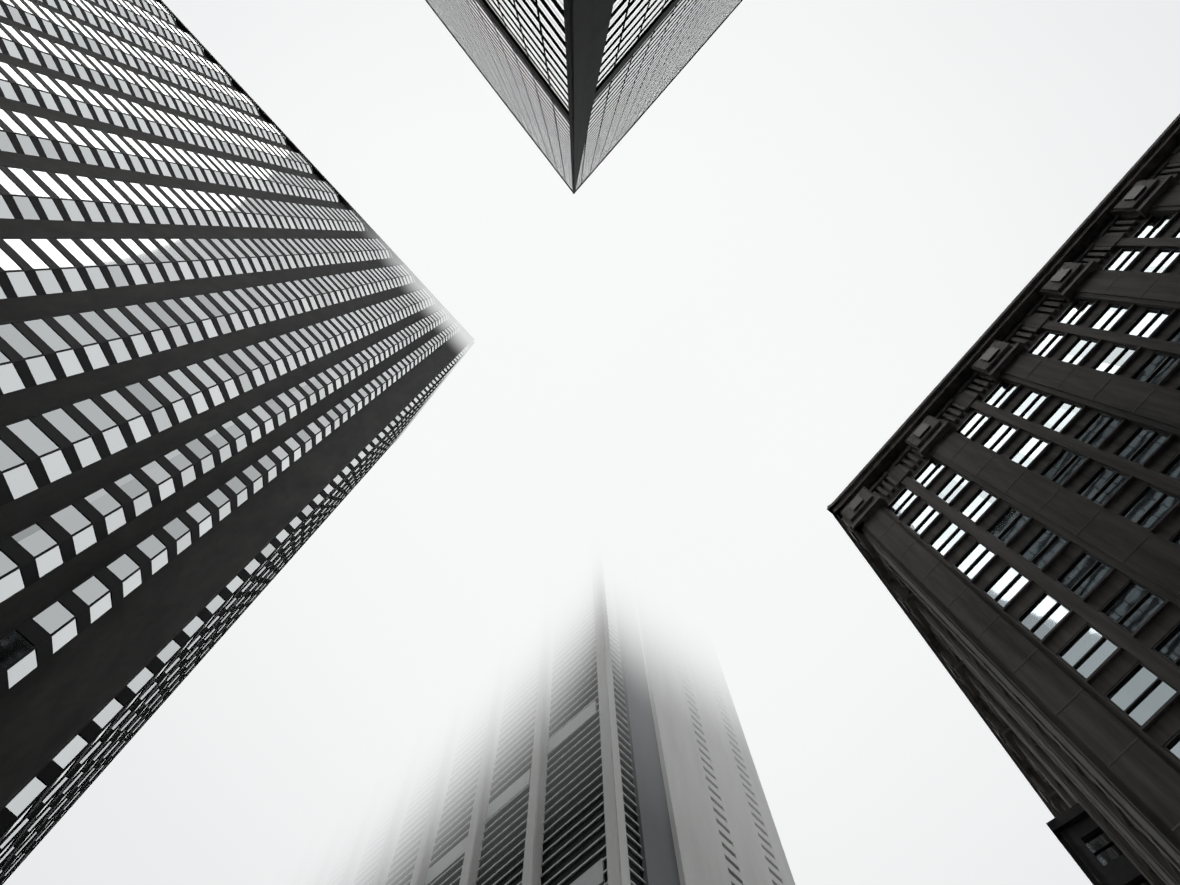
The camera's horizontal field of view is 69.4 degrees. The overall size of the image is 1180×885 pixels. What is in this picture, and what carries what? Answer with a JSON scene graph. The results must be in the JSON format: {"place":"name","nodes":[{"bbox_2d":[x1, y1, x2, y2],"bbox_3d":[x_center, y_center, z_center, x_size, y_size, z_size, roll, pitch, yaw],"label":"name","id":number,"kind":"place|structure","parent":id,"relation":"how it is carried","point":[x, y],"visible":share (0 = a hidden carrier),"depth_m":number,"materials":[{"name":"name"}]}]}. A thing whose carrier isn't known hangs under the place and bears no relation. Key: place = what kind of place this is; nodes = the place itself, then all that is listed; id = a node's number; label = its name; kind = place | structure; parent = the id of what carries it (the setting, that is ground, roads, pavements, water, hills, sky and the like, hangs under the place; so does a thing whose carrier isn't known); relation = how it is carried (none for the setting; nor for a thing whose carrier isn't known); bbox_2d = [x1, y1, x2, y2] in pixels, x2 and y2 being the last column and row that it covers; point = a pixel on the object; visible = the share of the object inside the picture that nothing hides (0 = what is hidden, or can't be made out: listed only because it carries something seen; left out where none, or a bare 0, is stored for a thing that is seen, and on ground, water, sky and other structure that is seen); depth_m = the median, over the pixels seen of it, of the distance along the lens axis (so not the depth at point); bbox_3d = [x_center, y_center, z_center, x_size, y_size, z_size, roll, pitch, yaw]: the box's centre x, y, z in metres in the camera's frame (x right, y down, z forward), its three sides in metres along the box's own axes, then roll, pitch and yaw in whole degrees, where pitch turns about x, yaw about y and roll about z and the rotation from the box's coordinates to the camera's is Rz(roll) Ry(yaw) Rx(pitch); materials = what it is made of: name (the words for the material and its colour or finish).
{"place":"outdoors","nodes":[
{"label":"outdoors","id":0,"kind":"place"},
{"bbox_2d":[0,0,474,884],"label":"tower","id":1,"kind":"structure","parent":0,"point":[236,342],"depth_m":86.97,"materials":[{"name":"grey glass"}]},
{"bbox_2d":[272,510,794,884],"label":"tower","id":2,"kind":"structure","parent":0,"point":[566,714],"depth_m":188.50,"materials":[{"name":"concrete"}]},
{"bbox_2d":[425,0,742,193],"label":"tower","id":3,"kind":"structure","parent":0,"point":[579,87],"depth_m":38.90,"materials":[{"name":"black"}]},
{"bbox_2d":[3,0,1179,884],"label":"sky","id":4,"kind":"structure","parent":0,"point":[697,347],"materials":[{"name":"white"}]},
{"bbox_3d":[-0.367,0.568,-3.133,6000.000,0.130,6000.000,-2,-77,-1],"label":"ground","id":5,"kind":"structure","parent":0,"visible":0},
{"bbox_2d":[827,114,1179,884],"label":"block","id":6,"kind":"structure","parent":5,"relation":"on","point":[1003,508],"depth_m":45.10,"materials":[{"name":"stone"}]},
{"bbox_2d":[1046,803,1150,884],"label":"block","id":7,"kind":"structure","parent":5,"relation":"on","point":[1098,856],"depth_m":47.72,"materials":[{"name":"black stone"}]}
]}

